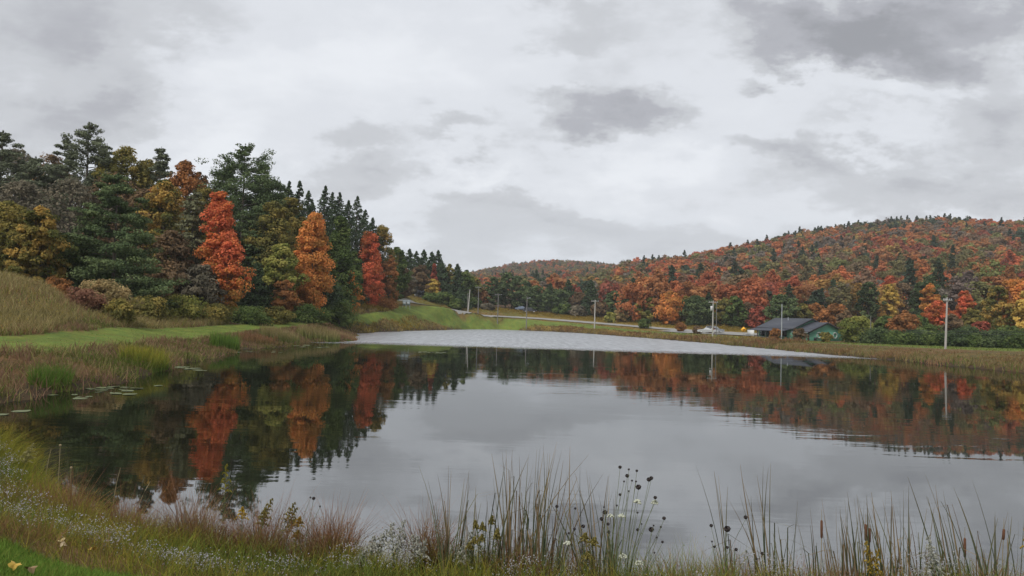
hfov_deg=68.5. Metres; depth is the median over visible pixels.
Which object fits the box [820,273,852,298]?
broadleaf tree
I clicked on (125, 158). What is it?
broadleaf tree
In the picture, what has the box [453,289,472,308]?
spruce tree
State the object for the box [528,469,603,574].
cattail clump
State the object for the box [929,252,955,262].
broadleaf tree
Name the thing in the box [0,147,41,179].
bare tree
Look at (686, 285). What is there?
broadleaf tree
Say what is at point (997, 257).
broadleaf tree
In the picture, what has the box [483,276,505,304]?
pine tree
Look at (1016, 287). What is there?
broadleaf tree
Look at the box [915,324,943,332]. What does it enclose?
shrub
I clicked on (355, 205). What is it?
spruce tree
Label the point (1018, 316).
broadleaf tree
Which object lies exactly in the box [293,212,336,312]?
maple tree
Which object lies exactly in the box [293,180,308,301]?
spruce tree
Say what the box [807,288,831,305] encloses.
evergreen tree
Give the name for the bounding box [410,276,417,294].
broadleaf tree
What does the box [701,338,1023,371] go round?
bank grass
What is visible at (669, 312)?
broadleaf tree
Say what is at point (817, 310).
broadleaf tree
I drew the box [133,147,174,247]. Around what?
pine tree
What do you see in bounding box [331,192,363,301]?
spruce tree
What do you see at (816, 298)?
evergreen tree
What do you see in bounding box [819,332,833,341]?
shrub
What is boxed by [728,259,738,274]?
evergreen tree
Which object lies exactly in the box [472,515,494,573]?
goldenrod plant
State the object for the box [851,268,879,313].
broadleaf tree
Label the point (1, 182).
pine tree
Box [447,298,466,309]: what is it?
shrub
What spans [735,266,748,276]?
evergreen tree
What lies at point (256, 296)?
spruce tree
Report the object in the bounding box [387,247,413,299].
broadleaf tree
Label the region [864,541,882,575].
goldenrod plant
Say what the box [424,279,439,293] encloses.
broadleaf tree
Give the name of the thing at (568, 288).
spruce tree
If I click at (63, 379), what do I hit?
sedge clump
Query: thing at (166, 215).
broadleaf tree
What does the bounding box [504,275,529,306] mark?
pine tree
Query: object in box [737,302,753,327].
broadleaf tree
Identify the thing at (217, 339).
reed clump
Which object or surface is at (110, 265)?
pine tree
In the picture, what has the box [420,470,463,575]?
cattail clump
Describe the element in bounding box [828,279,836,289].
evergreen tree
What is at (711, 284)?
broadleaf tree
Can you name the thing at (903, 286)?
broadleaf tree
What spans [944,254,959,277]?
evergreen tree
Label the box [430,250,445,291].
spruce tree
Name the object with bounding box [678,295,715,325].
broadleaf tree
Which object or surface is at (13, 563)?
fallen leaf
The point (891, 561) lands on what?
cattail clump
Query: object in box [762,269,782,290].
broadleaf tree
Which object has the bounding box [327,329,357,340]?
reed stand
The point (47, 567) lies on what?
lawn grass
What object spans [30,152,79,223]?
bare tree
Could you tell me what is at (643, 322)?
shrub
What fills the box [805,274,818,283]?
broadleaf tree
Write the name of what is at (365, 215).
spruce tree
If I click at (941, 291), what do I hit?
broadleaf tree
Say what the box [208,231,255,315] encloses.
maple tree
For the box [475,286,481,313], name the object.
utility pole
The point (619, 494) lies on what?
clump
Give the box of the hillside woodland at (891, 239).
[515,213,1023,306]
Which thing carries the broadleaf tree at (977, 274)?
on the ground at (448, 317)
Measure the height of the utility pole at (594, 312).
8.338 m
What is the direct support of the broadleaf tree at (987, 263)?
on the ground at (448, 317)
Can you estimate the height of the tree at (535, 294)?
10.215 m
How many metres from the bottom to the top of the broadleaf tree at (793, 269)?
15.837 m
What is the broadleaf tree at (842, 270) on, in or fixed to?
on the ground at (448, 317)
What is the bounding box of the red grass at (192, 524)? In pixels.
[0,461,1023,575]
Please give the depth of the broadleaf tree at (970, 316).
176.88 m
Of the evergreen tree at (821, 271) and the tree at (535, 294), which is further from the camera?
the evergreen tree at (821, 271)
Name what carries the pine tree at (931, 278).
on the ground at (448, 317)
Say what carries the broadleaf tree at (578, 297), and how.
on the ground at (448, 317)
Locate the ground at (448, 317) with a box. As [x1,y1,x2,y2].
[0,265,1023,575]
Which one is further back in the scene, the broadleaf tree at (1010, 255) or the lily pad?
the broadleaf tree at (1010, 255)
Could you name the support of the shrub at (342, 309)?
on the ground at (448, 317)
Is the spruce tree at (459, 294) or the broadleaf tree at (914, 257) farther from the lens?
the broadleaf tree at (914, 257)
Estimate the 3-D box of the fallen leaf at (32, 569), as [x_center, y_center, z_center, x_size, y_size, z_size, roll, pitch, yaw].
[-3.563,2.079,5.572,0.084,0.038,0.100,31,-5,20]
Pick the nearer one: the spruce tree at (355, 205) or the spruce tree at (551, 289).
the spruce tree at (355, 205)
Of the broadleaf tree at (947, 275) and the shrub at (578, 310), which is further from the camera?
the broadleaf tree at (947, 275)
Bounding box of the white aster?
[0,440,986,575]
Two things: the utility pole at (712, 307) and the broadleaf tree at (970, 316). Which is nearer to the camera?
the utility pole at (712, 307)
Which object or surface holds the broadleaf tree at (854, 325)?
on the ground at (448, 317)
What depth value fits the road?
220.67 m
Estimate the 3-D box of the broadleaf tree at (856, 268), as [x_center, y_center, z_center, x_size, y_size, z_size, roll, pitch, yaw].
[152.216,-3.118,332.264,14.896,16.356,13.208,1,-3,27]
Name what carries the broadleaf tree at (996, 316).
on the ground at (448, 317)
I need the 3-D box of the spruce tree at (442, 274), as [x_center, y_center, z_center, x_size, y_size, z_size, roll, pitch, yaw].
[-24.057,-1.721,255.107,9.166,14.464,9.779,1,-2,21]
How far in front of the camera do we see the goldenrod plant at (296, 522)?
9.65 m
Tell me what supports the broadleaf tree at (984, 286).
on the ground at (448, 317)
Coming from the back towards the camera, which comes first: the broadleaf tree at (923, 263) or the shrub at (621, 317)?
the broadleaf tree at (923, 263)
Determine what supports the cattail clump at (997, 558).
on the ground at (448, 317)
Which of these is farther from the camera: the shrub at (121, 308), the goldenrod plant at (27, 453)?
the shrub at (121, 308)
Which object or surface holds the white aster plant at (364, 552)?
on the ground at (448, 317)
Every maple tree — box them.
[192,191,242,306]
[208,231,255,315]
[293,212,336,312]
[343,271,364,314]
[357,231,386,306]
[370,250,385,293]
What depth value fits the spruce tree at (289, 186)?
150.57 m
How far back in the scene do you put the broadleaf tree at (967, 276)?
246.43 m
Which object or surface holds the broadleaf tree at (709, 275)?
on the ground at (448, 317)
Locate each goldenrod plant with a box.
[16,443,36,475]
[218,464,231,540]
[234,507,247,543]
[254,498,273,540]
[273,502,297,552]
[289,515,304,549]
[465,534,485,575]
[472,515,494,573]
[486,528,500,575]
[578,532,600,575]
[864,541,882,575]
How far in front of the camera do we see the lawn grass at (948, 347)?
117.26 m
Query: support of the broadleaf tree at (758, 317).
on the ground at (448, 317)
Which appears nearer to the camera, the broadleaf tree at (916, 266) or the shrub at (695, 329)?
the shrub at (695, 329)
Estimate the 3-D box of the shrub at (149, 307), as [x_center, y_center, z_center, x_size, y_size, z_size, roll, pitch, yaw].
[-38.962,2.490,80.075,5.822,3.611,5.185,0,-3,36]
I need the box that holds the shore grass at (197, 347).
[0,317,358,402]
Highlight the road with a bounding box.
[399,298,756,334]
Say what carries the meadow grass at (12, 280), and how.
on the ground at (448, 317)
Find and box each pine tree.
[0,130,31,201]
[0,179,9,195]
[6,156,66,222]
[42,139,81,223]
[50,122,119,232]
[55,172,195,305]
[83,144,122,195]
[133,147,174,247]
[189,142,294,273]
[209,167,251,261]
[232,163,288,264]
[235,211,281,286]
[263,182,297,206]
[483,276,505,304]
[495,271,519,307]
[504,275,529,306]
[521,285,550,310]
[545,288,570,307]
[602,290,621,312]
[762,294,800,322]
[916,275,947,301]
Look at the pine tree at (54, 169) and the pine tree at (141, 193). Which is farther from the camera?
the pine tree at (54, 169)
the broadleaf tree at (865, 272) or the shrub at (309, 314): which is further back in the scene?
the broadleaf tree at (865, 272)
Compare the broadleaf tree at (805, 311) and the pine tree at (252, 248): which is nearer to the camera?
the pine tree at (252, 248)
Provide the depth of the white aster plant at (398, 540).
8.87 m
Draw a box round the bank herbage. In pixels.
[0,448,1023,575]
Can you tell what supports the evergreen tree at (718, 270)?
on the ground at (448, 317)
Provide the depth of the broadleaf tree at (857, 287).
242.25 m
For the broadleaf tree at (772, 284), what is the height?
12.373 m
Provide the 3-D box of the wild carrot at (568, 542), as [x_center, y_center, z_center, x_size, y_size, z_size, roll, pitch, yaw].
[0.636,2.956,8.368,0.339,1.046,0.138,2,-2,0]
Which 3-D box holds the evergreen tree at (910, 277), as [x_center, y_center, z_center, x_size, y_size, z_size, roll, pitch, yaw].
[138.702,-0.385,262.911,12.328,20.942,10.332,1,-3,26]
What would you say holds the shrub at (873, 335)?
on the ground at (448, 317)
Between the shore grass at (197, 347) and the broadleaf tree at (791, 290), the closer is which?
the shore grass at (197, 347)
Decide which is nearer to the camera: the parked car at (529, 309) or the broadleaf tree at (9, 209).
the broadleaf tree at (9, 209)
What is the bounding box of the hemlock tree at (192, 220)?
[158,189,210,301]
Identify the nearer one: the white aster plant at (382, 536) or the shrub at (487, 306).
the white aster plant at (382, 536)
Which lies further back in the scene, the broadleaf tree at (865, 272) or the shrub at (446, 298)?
the broadleaf tree at (865, 272)
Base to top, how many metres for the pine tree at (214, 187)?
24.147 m
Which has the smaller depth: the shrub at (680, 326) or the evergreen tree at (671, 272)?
the shrub at (680, 326)
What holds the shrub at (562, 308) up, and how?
on the ground at (448, 317)
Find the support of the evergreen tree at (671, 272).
on the ground at (448, 317)
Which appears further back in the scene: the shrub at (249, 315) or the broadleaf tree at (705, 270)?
the broadleaf tree at (705, 270)
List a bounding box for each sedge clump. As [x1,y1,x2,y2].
[21,361,81,390]
[115,342,175,372]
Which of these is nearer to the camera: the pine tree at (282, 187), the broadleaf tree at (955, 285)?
the pine tree at (282, 187)
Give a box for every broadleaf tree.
[0,200,47,273]
[1,205,78,282]
[34,238,95,286]
[87,145,154,277]
[128,159,159,206]
[134,179,191,278]
[144,230,196,306]
[148,159,214,244]
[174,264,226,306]
[181,187,231,261]
[185,172,215,243]
[241,200,300,276]
[261,243,310,302]
[269,279,304,320]
[277,197,310,267]
[301,240,334,297]
[347,250,363,306]
[374,224,399,294]
[381,255,399,301]
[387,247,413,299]
[401,268,416,296]
[410,265,430,296]
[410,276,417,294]
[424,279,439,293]
[430,263,441,291]
[442,264,456,290]
[461,270,479,296]
[473,276,484,296]
[477,289,489,303]
[567,292,591,305]
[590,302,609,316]
[612,282,650,321]
[617,284,647,311]
[624,271,643,286]
[634,269,675,320]
[634,276,648,284]
[634,293,657,321]
[653,291,684,324]
[662,280,684,318]
[674,280,700,317]
[676,295,689,319]
[677,275,689,283]
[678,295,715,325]
[685,275,698,284]
[690,281,730,298]
[690,286,720,310]
[696,269,715,281]
[698,270,721,283]
[702,279,721,285]
[712,266,727,271]
[713,283,741,303]
[714,297,730,323]
[720,271,735,290]
[721,274,750,292]
[721,296,748,327]
[734,278,769,315]
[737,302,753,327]
[743,269,752,277]
[744,306,771,327]
[746,282,775,304]
[750,269,763,277]
[751,274,759,282]
[755,265,776,278]
[755,293,770,307]
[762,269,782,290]
[763,281,775,291]
[770,279,803,313]
[777,269,790,283]
[779,285,811,311]
[779,286,807,311]
[783,262,807,275]
[783,275,801,286]
[792,264,817,281]
[793,303,814,318]
[801,283,823,299]
[803,302,834,324]
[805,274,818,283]
[807,279,830,297]
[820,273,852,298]
[822,273,834,279]
[824,266,836,273]
[824,283,853,312]
[825,260,848,266]
[825,281,859,314]
[827,303,846,326]
[834,310,852,327]
[836,266,855,280]
[837,315,873,342]
[845,261,863,271]
[845,283,877,316]
[846,262,868,279]
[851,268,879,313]
[854,281,886,320]
[859,266,881,279]
[871,283,905,317]
[871,315,892,331]
[874,287,901,317]
[875,261,891,271]
[875,271,898,280]
[876,275,907,299]
[877,283,899,316]
[885,310,921,332]
[886,261,894,268]
[886,261,905,276]
[895,254,907,274]
[895,282,913,314]
[902,267,929,281]
[906,284,953,318]
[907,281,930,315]
[910,255,920,268]
[911,315,935,328]
[912,263,921,272]
[915,258,946,268]
[918,259,931,274]
[919,283,940,315]
[923,300,956,332]
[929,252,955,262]
[929,271,951,295]
[937,313,963,331]
[943,276,974,313]
[947,257,984,273]
[948,250,971,269]
[950,270,987,303]
[953,290,976,318]
[955,260,964,268]
[958,262,981,274]
[958,272,982,289]
[959,281,995,311]
[960,307,982,326]
[961,265,985,277]
[965,249,976,261]
[970,321,990,330]
[973,276,1009,309]
[976,255,991,269]
[979,259,1009,295]
[979,285,1015,330]
[982,258,1002,267]
[984,251,996,258]
[991,254,1003,259]
[995,277,1023,325]
[997,259,1010,267]
[997,266,1021,295]
[1001,249,1023,265]
[1010,264,1021,273]
[1010,291,1023,329]
[1012,255,1023,264]
[1016,267,1023,275]
[1018,261,1023,273]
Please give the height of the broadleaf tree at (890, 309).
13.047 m
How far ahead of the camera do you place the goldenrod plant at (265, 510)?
9.84 m
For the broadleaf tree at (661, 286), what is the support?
on the ground at (448, 317)
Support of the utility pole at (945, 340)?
on the ground at (448, 317)
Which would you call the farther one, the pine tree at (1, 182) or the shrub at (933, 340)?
the shrub at (933, 340)
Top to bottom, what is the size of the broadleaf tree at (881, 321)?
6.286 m
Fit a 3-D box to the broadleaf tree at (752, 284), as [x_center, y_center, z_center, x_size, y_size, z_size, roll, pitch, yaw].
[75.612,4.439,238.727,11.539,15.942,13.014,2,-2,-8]
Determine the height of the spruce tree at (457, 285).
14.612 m
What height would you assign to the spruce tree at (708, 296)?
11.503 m
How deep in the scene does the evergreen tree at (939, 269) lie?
250.39 m
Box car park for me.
[664,330,779,338]
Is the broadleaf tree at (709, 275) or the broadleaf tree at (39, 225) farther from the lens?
the broadleaf tree at (709, 275)
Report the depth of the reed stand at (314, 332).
91.09 m
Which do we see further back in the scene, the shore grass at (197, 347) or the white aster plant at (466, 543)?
the shore grass at (197, 347)
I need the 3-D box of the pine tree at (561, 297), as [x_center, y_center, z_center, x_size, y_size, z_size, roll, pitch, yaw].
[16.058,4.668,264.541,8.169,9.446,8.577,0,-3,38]
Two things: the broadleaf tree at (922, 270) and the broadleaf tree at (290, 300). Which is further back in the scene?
the broadleaf tree at (922, 270)
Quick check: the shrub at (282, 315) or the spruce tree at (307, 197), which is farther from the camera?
the spruce tree at (307, 197)
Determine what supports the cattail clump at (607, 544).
on the ground at (448, 317)
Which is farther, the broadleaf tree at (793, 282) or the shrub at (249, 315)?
the broadleaf tree at (793, 282)
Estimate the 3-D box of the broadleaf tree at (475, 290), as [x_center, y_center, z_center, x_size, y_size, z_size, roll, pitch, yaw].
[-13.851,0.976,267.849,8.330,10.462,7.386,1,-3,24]
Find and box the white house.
[413,290,424,297]
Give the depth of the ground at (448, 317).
79.57 m
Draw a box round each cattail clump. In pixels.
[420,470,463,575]
[440,474,492,575]
[461,492,480,573]
[465,443,556,575]
[466,501,487,568]
[486,456,585,575]
[490,447,599,575]
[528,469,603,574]
[548,459,598,575]
[567,471,611,574]
[590,479,640,575]
[696,467,751,575]
[728,464,800,575]
[770,502,799,575]
[784,511,836,575]
[800,496,871,575]
[839,500,897,575]
[847,490,921,575]
[862,503,933,575]
[909,477,993,575]
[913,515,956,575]
[952,487,997,575]
[976,513,1021,575]
[990,518,1023,575]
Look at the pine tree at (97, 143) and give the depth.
117.29 m
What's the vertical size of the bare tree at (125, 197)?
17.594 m
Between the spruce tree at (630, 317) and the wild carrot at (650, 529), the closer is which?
the wild carrot at (650, 529)
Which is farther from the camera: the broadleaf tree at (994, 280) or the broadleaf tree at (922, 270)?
the broadleaf tree at (922, 270)
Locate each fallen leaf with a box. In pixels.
[8,561,21,569]
[25,566,36,573]
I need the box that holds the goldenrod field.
[346,294,807,347]
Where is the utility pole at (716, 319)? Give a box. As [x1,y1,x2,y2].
[716,303,716,335]
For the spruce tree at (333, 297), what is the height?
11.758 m
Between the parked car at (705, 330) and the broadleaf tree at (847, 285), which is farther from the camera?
the broadleaf tree at (847, 285)
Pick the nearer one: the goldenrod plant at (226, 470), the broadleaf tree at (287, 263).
the goldenrod plant at (226, 470)
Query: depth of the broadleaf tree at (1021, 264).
316.75 m
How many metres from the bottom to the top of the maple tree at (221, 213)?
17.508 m
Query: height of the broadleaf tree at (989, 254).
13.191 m
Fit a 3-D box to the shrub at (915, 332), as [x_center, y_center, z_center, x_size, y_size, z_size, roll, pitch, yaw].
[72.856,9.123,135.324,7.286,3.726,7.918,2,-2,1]
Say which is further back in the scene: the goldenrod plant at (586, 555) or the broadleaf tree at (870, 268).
the broadleaf tree at (870, 268)
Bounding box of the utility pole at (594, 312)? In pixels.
[594,300,598,327]
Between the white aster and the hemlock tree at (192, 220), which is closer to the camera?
the white aster
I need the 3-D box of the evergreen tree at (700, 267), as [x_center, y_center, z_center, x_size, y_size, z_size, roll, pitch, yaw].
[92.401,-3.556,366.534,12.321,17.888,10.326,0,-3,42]
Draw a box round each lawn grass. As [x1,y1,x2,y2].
[0,306,1022,350]
[0,534,145,575]
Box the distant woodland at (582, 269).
[461,259,649,296]
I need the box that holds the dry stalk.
[58,444,61,485]
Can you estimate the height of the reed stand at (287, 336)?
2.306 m
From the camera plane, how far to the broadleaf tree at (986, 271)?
261.43 m
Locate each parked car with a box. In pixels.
[523,307,536,311]
[697,328,715,333]
[706,326,723,331]
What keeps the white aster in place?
on the ground at (448, 317)
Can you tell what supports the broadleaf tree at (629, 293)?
on the ground at (448, 317)
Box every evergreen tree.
[665,265,679,285]
[693,263,704,282]
[714,267,722,279]
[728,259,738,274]
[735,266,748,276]
[763,289,774,312]
[780,284,795,317]
[804,290,827,316]
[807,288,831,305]
[817,263,824,275]
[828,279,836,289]
[873,255,879,271]
[899,258,918,313]
[930,258,950,309]
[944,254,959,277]
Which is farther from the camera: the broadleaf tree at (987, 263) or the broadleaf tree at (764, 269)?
the broadleaf tree at (764, 269)
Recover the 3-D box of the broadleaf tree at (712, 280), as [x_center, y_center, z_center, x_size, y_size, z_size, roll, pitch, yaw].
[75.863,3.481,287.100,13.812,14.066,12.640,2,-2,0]
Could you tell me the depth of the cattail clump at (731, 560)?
8.64 m
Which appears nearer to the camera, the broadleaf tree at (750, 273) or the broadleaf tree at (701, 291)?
the broadleaf tree at (701, 291)
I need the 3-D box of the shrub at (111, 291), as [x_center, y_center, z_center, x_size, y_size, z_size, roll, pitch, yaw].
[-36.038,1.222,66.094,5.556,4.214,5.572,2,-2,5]
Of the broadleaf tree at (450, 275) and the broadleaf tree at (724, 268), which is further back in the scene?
the broadleaf tree at (724, 268)
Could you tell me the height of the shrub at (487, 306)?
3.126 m
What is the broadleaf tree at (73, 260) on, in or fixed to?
on the ground at (448, 317)
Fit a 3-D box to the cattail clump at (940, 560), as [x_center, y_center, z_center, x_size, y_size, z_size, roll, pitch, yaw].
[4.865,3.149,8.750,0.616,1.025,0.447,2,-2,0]
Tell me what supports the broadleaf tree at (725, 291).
on the ground at (448, 317)
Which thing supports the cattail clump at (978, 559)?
on the ground at (448, 317)
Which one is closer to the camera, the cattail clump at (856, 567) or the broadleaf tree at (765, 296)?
the cattail clump at (856, 567)
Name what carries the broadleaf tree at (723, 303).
on the ground at (448, 317)
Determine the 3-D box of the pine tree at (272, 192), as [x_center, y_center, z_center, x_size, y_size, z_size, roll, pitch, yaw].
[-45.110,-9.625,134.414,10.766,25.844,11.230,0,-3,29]
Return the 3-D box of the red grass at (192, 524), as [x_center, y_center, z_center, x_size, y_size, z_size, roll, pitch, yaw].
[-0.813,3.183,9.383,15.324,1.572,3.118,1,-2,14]
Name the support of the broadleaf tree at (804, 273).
on the ground at (448, 317)
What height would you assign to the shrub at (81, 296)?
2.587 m
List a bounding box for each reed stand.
[236,330,278,345]
[258,323,301,344]
[296,323,340,341]
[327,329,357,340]
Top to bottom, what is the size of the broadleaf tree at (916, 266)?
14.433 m
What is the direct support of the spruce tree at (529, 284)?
on the ground at (448, 317)
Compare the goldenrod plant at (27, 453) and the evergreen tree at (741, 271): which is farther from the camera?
the evergreen tree at (741, 271)
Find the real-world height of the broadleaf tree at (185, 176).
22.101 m
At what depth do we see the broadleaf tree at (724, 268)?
367.73 m
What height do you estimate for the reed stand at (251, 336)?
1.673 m
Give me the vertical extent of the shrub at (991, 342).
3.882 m
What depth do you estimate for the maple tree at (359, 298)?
141.85 m
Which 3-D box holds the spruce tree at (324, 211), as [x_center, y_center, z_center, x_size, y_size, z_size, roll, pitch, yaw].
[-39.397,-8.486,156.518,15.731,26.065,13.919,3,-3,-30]
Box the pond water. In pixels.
[0,329,1023,575]
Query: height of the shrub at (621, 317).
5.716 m
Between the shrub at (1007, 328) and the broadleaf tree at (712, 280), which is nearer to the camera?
the shrub at (1007, 328)
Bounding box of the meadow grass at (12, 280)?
[0,269,228,335]
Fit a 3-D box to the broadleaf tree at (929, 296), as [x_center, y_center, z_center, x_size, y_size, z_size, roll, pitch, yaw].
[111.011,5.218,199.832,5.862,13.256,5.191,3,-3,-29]
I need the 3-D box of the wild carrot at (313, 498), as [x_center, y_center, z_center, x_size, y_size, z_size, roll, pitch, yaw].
[-2.543,3.090,9.479,0.256,0.918,0.120,3,-2,-23]
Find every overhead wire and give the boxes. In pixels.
[862,330,1023,334]
[866,328,975,331]
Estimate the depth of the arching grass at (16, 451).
10.55 m
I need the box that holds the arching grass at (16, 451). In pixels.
[0,420,545,575]
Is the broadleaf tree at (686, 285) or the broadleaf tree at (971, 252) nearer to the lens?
the broadleaf tree at (686, 285)
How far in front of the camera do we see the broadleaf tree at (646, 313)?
236.10 m
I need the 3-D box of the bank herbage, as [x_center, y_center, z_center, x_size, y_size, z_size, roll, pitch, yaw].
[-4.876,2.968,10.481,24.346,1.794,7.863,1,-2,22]
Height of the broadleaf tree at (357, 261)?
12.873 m
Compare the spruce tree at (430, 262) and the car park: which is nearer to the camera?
the car park
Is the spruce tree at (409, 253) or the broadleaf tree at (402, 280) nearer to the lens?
the broadleaf tree at (402, 280)
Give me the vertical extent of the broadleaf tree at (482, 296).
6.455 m
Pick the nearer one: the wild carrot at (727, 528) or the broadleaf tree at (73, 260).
the wild carrot at (727, 528)
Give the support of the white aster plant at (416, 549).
on the ground at (448, 317)
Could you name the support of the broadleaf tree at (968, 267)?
on the ground at (448, 317)
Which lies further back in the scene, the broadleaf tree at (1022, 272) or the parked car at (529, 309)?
the broadleaf tree at (1022, 272)
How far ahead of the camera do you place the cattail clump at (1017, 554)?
8.76 m
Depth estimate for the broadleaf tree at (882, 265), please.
341.31 m
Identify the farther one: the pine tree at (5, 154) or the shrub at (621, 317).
the shrub at (621, 317)
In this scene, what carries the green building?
on the ground at (448, 317)
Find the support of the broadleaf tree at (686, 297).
on the ground at (448, 317)
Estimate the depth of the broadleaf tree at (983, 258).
347.15 m
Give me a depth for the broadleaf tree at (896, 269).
330.63 m
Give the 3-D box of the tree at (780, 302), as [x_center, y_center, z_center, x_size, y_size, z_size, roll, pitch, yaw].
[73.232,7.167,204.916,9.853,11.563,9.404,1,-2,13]
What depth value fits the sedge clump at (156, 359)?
40.72 m
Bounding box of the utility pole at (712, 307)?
[708,301,717,335]
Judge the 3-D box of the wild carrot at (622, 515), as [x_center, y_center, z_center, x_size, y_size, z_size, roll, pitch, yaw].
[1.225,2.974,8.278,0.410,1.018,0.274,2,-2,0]
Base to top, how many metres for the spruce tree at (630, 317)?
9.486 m
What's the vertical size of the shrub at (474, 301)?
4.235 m
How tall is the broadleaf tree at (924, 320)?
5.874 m
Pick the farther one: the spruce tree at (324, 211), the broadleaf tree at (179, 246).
the spruce tree at (324, 211)
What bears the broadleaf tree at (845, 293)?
on the ground at (448, 317)
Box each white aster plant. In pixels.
[350,549,370,573]
[365,522,394,572]
[383,519,407,574]
[405,534,429,575]
[453,531,476,575]
[921,535,945,575]
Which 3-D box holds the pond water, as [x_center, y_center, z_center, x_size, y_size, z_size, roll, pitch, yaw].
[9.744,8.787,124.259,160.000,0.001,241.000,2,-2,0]
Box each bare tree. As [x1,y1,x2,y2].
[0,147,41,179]
[0,178,66,249]
[27,177,120,256]
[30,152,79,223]
[76,172,142,258]
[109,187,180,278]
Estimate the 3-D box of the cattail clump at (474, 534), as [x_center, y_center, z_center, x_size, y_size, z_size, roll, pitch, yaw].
[-0.489,2.897,8.801,0.356,1.136,0.362,4,-3,-42]
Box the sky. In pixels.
[0,0,1023,271]
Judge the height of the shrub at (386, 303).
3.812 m
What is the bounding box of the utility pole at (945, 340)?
[943,297,951,348]
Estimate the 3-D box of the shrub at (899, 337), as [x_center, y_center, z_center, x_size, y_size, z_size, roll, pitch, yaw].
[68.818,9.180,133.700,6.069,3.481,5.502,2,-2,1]
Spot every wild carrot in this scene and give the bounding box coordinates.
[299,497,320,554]
[555,505,584,575]
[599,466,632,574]
[607,513,642,574]
[625,470,657,575]
[637,517,665,575]
[709,515,747,575]
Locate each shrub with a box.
[45,276,73,293]
[62,286,108,312]
[79,279,143,316]
[97,297,139,326]
[130,295,174,321]
[157,294,214,320]
[197,302,234,324]
[228,304,276,325]
[262,305,296,324]
[288,303,333,324]
[320,300,355,328]
[372,296,398,309]
[422,292,439,302]
[438,291,454,304]
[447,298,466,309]
[466,297,481,307]
[479,303,495,309]
[551,303,571,314]
[568,305,587,316]
[603,312,615,322]
[614,307,629,321]
[636,318,651,327]
[674,322,686,330]
[692,326,702,333]
[769,328,780,339]
[790,328,809,339]
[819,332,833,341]
[852,326,896,343]
[880,330,919,344]
[900,329,931,345]
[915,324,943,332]
[915,330,957,345]
[935,328,974,346]
[944,324,983,332]
[964,332,991,346]
[976,329,1013,347]
[990,325,1023,333]
[996,332,1023,348]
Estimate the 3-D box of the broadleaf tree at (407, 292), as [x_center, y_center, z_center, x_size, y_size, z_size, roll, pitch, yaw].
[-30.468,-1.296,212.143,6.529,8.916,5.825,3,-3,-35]
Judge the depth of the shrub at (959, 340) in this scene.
128.27 m
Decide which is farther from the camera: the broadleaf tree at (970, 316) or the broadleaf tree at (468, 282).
the broadleaf tree at (468, 282)
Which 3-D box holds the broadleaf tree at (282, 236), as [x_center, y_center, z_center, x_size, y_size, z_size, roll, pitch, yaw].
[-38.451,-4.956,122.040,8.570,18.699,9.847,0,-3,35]
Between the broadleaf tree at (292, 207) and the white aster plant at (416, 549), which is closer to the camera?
the white aster plant at (416, 549)
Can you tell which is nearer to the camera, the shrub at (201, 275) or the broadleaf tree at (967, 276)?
the shrub at (201, 275)
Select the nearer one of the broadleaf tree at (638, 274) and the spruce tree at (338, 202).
the spruce tree at (338, 202)
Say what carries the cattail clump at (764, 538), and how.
on the ground at (448, 317)
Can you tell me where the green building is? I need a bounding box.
[747,317,842,340]
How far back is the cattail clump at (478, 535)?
8.87 m
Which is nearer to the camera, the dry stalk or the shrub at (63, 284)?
the dry stalk
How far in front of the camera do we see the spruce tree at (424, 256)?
262.00 m
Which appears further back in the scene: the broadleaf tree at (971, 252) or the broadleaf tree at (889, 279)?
the broadleaf tree at (971, 252)
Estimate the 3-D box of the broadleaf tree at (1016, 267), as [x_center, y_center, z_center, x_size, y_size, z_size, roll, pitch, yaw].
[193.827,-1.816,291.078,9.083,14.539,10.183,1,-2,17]
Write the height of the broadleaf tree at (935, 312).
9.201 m
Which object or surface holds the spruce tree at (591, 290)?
on the ground at (448, 317)
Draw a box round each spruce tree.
[235,263,277,309]
[284,180,302,296]
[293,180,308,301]
[299,269,358,325]
[301,190,315,218]
[316,185,359,302]
[324,215,363,321]
[325,192,347,243]
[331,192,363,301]
[342,200,375,303]
[350,196,383,301]
[354,209,388,297]
[362,217,391,297]
[405,248,413,269]
[408,251,424,284]
[418,249,427,264]
[421,251,439,283]
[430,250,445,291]
[437,262,449,291]
[445,263,468,296]
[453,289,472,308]
[510,281,537,309]
[537,283,553,311]
[563,280,576,304]
[580,279,600,315]
[611,295,630,320]
[626,298,637,320]
[704,292,720,323]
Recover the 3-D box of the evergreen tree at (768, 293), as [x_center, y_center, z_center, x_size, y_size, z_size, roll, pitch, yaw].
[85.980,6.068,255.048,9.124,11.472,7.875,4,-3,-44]
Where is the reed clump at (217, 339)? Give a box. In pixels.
[209,330,241,350]
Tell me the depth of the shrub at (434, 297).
230.31 m
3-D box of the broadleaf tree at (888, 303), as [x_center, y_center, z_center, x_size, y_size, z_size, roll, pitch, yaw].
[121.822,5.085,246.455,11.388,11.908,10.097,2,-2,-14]
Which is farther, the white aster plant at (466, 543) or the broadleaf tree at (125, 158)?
the broadleaf tree at (125, 158)
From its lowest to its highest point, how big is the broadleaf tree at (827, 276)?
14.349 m
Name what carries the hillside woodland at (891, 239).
on the ground at (448, 317)
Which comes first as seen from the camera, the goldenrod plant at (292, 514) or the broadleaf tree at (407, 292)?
the goldenrod plant at (292, 514)
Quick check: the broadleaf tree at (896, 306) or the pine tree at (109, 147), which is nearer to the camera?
the pine tree at (109, 147)

